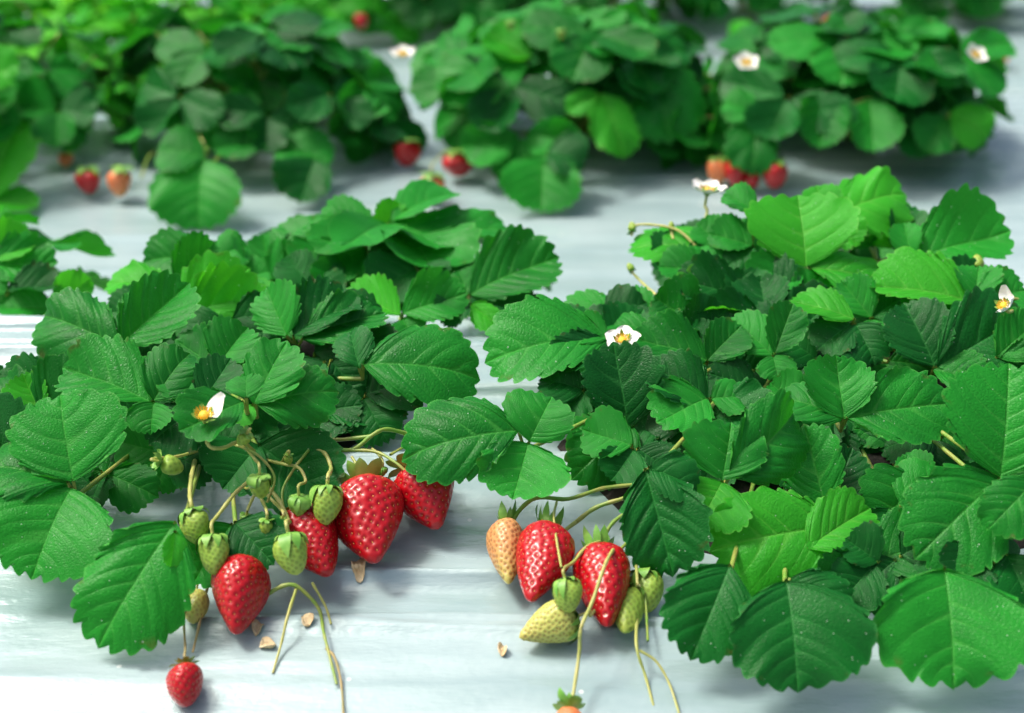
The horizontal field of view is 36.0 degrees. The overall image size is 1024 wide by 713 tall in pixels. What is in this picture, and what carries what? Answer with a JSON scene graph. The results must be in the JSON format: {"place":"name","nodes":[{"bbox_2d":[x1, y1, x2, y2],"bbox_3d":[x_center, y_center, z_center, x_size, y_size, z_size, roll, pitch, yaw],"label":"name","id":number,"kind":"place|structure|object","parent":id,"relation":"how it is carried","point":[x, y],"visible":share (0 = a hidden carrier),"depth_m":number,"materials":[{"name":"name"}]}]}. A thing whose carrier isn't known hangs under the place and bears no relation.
{"place":"outdoors","nodes":[
{"label":"outdoors","id":0,"kind":"place"},
{"bbox_2d":[0,0,1023,712],"bbox_3d":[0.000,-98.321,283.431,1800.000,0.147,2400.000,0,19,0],"label":"ground","id":1,"kind":"structure","parent":0,"point":[426,620],"depth_m":0.77,"materials":[{"name":"white plastic"}]},
{"bbox_2d":[0,0,91,65],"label":"strawberry plant","id":2,"kind":"object","parent":1,"relation":"on","point":[11,9],"visible":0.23,"depth_m":2.01,"materials":[{"name":"green plant"}]},
{"bbox_2d":[0,207,114,315],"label":"strawberry plant","id":3,"kind":"object","parent":1,"relation":"on","point":[30,273],"visible":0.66,"depth_m":1.02,"materials":[{"name":"green plant"}]},
{"bbox_2d":[58,150,74,166],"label":"strawberry","id":4,"kind":"object","parent":1,"relation":"on","point":[65,158],"visible":0.99,"depth_m":1.47,"materials":[{"name":"orange food"}]},
{"bbox_2d":[0,12,146,212],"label":"strawberry plant","id":5,"kind":"object","parent":1,"relation":"on","point":[47,97],"visible":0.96,"depth_m":1.42,"materials":[{"name":"green plant"}]},
{"bbox_2d":[74,165,99,193],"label":"strawberry","id":6,"kind":"object","parent":1,"relation":"on","point":[87,180],"visible":1,"depth_m":1.40,"materials":[{"name":"red food"}]},
{"bbox_2d":[0,0,218,92],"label":"strawberry plant","id":7,"kind":"object","parent":1,"relation":"on","point":[114,22],"visible":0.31,"depth_m":1.92,"materials":[{"name":"green plant"}]},
{"bbox_2d":[107,165,132,196],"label":"strawberry","id":8,"kind":"object","parent":1,"relation":"on","point":[119,178],"visible":1,"depth_m":1.39,"materials":[{"name":"orange food"}]},
{"bbox_2d":[93,0,339,86],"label":"strawberry plant","id":9,"kind":"object","parent":1,"relation":"on","point":[199,14],"visible":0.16,"depth_m":1.99,"materials":[{"name":"green plant"}]},
{"bbox_2d":[354,11,366,28],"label":"strawberry","id":10,"kind":"object","parent":9,"relation":"attached to","point":[360,19],"visible":1,"depth_m":2.04,"materials":[{"name":"red food"}]},
{"bbox_2d":[0,227,480,712],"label":"strawberry plant","id":11,"kind":"object","parent":1,"relation":"on","point":[171,360],"visible":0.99,"depth_m":0.80,"materials":[{"name":"green plant"}]},
{"bbox_2d":[166,611,202,706],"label":"strawberry","id":12,"kind":"object","parent":11,"relation":"hanging from","point":[184,680],"visible":1,"depth_m":0.70,"materials":[{"name":"red food"}]},
{"bbox_2d":[178,459,209,543],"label":"strawberry","id":13,"kind":"object","parent":11,"relation":"attached to","point":[193,522],"visible":0.99,"depth_m":0.74,"materials":[{"name":"green food"}]},
{"bbox_2d":[185,585,209,623],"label":"strawberry","id":14,"kind":"object","parent":11,"relation":"hanging from","point":[200,601],"visible":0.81,"depth_m":0.74,"materials":[{"name":"yellow food"}]},
{"bbox_2d":[195,481,246,574],"bbox_3d":[-0.138,0.080,0.757,0.016,0.028,0.059,2,19,6],"label":"strawberry","id":15,"kind":"object","parent":11,"relation":"hanging from","point":[213,547],"visible":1,"depth_m":0.73,"materials":[{"name":"green food"}]},
{"bbox_2d":[211,554,270,634],"bbox_3d":[-0.127,0.113,0.738,0.028,0.031,0.040,-27,42,22],"label":"strawberry","id":16,"kind":"object","parent":11,"relation":"hanging from","point":[241,585],"visible":1,"depth_m":0.73,"materials":[{"name":"red food"}]},
{"bbox_2d":[269,487,309,574],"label":"strawberry","id":17,"kind":"object","parent":11,"relation":"hanging from","point":[290,552],"visible":0.99,"depth_m":0.73,"materials":[{"name":"green food"}]},
{"bbox_2d":[279,500,338,576],"bbox_3d":[-0.102,0.082,0.773,0.032,0.034,0.070,-18,47,-14],"label":"strawberry","id":18,"kind":"object","parent":11,"relation":"hanging from","point":[322,554],"visible":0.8,"depth_m":0.76,"materials":[{"name":"red food"}]},
{"bbox_2d":[309,449,343,524],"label":"strawberry","id":19,"kind":"object","parent":11,"relation":"hanging from","point":[327,498],"visible":1,"depth_m":0.76,"materials":[{"name":"green food"}]},
{"bbox_2d":[335,456,403,563],"bbox_3d":[-0.072,0.077,0.779,0.037,0.036,0.065,5,41,-18],"label":"strawberry","id":20,"kind":"object","parent":11,"relation":"attached to","point":[368,517],"visible":0.94,"depth_m":0.77,"materials":[{"name":"red food"}]},
{"bbox_2d":[385,453,453,529],"bbox_3d":[-0.044,0.068,0.796,0.034,0.034,0.046,-32,55,14],"label":"strawberry","id":21,"kind":"object","parent":11,"relation":"hanging from","point":[426,504],"visible":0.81,"depth_m":0.78,"materials":[{"name":"red food"}]},
{"bbox_2d":[252,619,263,635],"bbox_3d":[-0.119,0.127,0.737,0.006,0.007,0.006,0,19,0],"label":"dried petal","id":22,"kind":"object","parent":1,"relation":"on","point":[257,625],"visible":1,"depth_m":0.74,"materials":[{"name":"plant"}]},
{"bbox_2d":[92,3,428,229],"bbox_3d":[-0.248,-0.247,1.500,0.336,0.162,0.385,0,19,0],"label":"strawberry plant","id":23,"kind":"object","parent":1,"relation":"on","point":[279,81],"visible":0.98,"depth_m":1.45,"materials":[{"name":"green plant"}]},
{"bbox_2d":[394,138,421,166],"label":"strawberry","id":24,"kind":"object","parent":23,"relation":"hanging from","point":[407,152],"visible":1,"depth_m":1.47,"materials":[{"name":"red food"}]},
{"bbox_2d":[259,636,275,648],"bbox_3d":[-0.113,0.133,0.729,0.008,0.005,0.006,0,19,0],"label":"dried petal","id":25,"kind":"object","parent":1,"relation":"on","point":[267,642],"visible":1,"depth_m":0.73,"materials":[{"name":"beige plant"}]},
{"bbox_2d":[301,613,313,626],"bbox_3d":[-0.096,0.124,0.739,0.006,0.005,0.006,0,19,0],"label":"dried petal","id":26,"kind":"object","parent":1,"relation":"on","point":[307,619],"visible":1,"depth_m":0.74,"materials":[{"name":"beige plant"}]},
{"bbox_2d":[298,340,356,447],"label":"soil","id":27,"kind":"structure","parent":1,"relation":"on","point":[306,348],"depth_m":0.91,"materials":[{"name":"black soil"}]},
{"bbox_2d":[243,0,434,46],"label":"strawberry plant","id":28,"kind":"object","parent":1,"relation":"on","point":[383,17],"visible":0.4,"depth_m":2.25,"materials":[{"name":"green plant"}]},
{"bbox_2d":[351,558,365,582],"bbox_3d":[-0.075,0.104,0.771,0.008,0.010,0.012,0,19,0],"label":"dried petal","id":29,"kind":"object","parent":1,"relation":"on","point":[358,567],"visible":1,"depth_m":0.77,"materials":[{"name":"beige plant"}]},
{"bbox_2d":[215,179,562,331],"bbox_3d":[-0.096,-0.035,1.072,0.256,0.157,0.308,0,19,0],"label":"strawberry plant","id":30,"kind":"object","parent":1,"relation":"on","point":[402,253],"visible":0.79,"depth_m":1.00,"materials":[{"name":"green plant"}]},
{"bbox_2d":[421,150,446,186],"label":"strawberry","id":31,"kind":"object","parent":1,"relation":"on","point":[438,179],"visible":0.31,"depth_m":1.39,"materials":[{"name":"food"}]},
{"bbox_2d":[442,148,472,176],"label":"strawberry","id":32,"kind":"object","parent":1,"relation":"on","point":[455,162],"visible":0.94,"depth_m":1.44,"materials":[{"name":"red food"}]},
{"bbox_2d":[391,0,538,28],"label":"strawberry plant","id":33,"kind":"object","parent":1,"relation":"on","point":[418,13],"visible":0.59,"depth_m":2.23,"materials":[{"name":"green plant"}]},
{"bbox_2d":[498,642,506,656],"bbox_3d":[-0.004,0.134,0.725,0.004,0.005,0.006,0,19,0],"label":"dried petal","id":34,"kind":"object","parent":1,"relation":"on","point":[502,649],"visible":1,"depth_m":0.72,"materials":[{"name":"beige plant"}]},
{"bbox_2d":[519,600,595,644],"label":"strawberry","id":35,"kind":"object","parent":1,"relation":"on","point":[551,621],"visible":1,"depth_m":0.72,"materials":[{"name":"yellow food"}]},
{"bbox_2d":[389,0,735,212],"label":"strawberry plant","id":36,"kind":"object","parent":1,"relation":"on","point":[622,79],"visible":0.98,"depth_m":1.43,"materials":[{"name":"green plant"}]},
{"bbox_2d":[506,0,731,20],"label":"strawberry plant","id":37,"kind":"object","parent":1,"relation":"on","point":[718,9],"visible":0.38,"depth_m":2.29,"materials":[{"name":"green plant"}]},
{"bbox_2d":[401,166,1023,712],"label":"strawberry plant","id":38,"kind":"object","parent":1,"relation":"on","point":[761,340],"visible":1,"depth_m":0.79,"materials":[{"name":"green plant"}]},
{"bbox_2d":[486,499,522,583],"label":"strawberry","id":39,"kind":"object","parent":38,"relation":"hanging from","point":[505,530],"visible":0.91,"depth_m":0.76,"materials":[{"name":"orange food"}]},
{"bbox_2d":[516,501,576,601],"bbox_3d":[0.015,0.093,0.757,0.031,0.027,0.072,-30,24,28],"label":"strawberry","id":40,"kind":"object","parent":38,"relation":"attached to","point":[539,571],"visible":0.96,"depth_m":0.74,"materials":[{"name":"red food"}]},
{"bbox_2d":[551,540,601,612],"bbox_3d":[0.031,0.099,0.743,0.015,0.018,0.064,5,20,14],"label":"strawberry","id":41,"kind":"object","parent":38,"relation":"hanging from","point":[567,591],"visible":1,"depth_m":0.72,"materials":[{"name":"green food"}]},
{"bbox_2d":[552,548,614,712],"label":"strawberry","id":42,"kind":"object","parent":38,"relation":"hanging from","point":[571,702],"visible":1,"depth_m":0.70,"materials":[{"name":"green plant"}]},
{"bbox_2d":[572,524,630,626],"bbox_3d":[0.043,0.104,0.748,0.027,0.032,0.064,-5,20,-13],"label":"strawberry","id":43,"kind":"object","parent":38,"relation":"hanging from","point":[614,586],"visible":0.94,"depth_m":0.73,"materials":[{"name":"red food"}]},
{"bbox_2d":[615,565,644,632],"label":"strawberry","id":44,"kind":"object","parent":38,"relation":"hanging from","point":[632,610],"visible":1,"depth_m":0.73,"materials":[{"name":"green food"}]},
{"bbox_2d":[630,567,663,612],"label":"strawberry","id":45,"kind":"object","parent":38,"relation":"hanging from","point":[651,582],"visible":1,"depth_m":0.74,"materials":[{"name":"green food"}]},
{"bbox_2d":[707,156,727,183],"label":"strawberry","id":46,"kind":"object","parent":1,"relation":"on","point":[715,168],"visible":0.88,"depth_m":1.42,"materials":[{"name":"orange food"}]},
{"bbox_2d":[724,159,746,185],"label":"strawberry","id":47,"kind":"object","parent":1,"relation":"on","point":[734,175],"visible":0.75,"depth_m":1.42,"materials":[{"name":"red food"}]},
{"bbox_2d":[744,172,759,188],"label":"strawberry","id":48,"kind":"object","parent":1,"relation":"on","point":[753,181],"visible":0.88,"depth_m":1.42,"materials":[{"name":"red food"}]},
{"bbox_2d":[654,0,861,34],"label":"strawberry plant","id":49,"kind":"object","parent":1,"relation":"on","point":[760,6],"visible":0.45,"depth_m":2.36,"materials":[{"name":"green plant"}]},
{"bbox_2d":[762,158,789,188],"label":"strawberry","id":50,"kind":"object","parent":1,"relation":"on","point":[775,176],"visible":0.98,"depth_m":1.41,"materials":[{"name":"red food"}]},
{"bbox_2d":[557,351,1023,554],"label":"soil","id":51,"kind":"structure","parent":1,"relation":"on","point":[741,486],"depth_m":0.81,"materials":[{"name":"black soil"}]},
{"bbox_2d":[703,0,1017,175],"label":"strawberry plant","id":52,"kind":"object","parent":1,"relation":"on","point":[873,81],"visible":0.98,"depth_m":1.43,"materials":[{"name":"green plant"}]},
{"bbox_2d":[820,12,832,21],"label":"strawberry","id":53,"kind":"object","parent":52,"relation":"hanging from","point":[824,17],"visible":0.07,"depth_m":1.75,"materials":[{"name":"orange food"}]},
{"bbox_2d":[898,0,1010,22],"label":"strawberry plant","id":54,"kind":"object","parent":1,"relation":"on","point":[939,10],"visible":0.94,"depth_m":2.35,"materials":[{"name":"green plant"}]}
]}

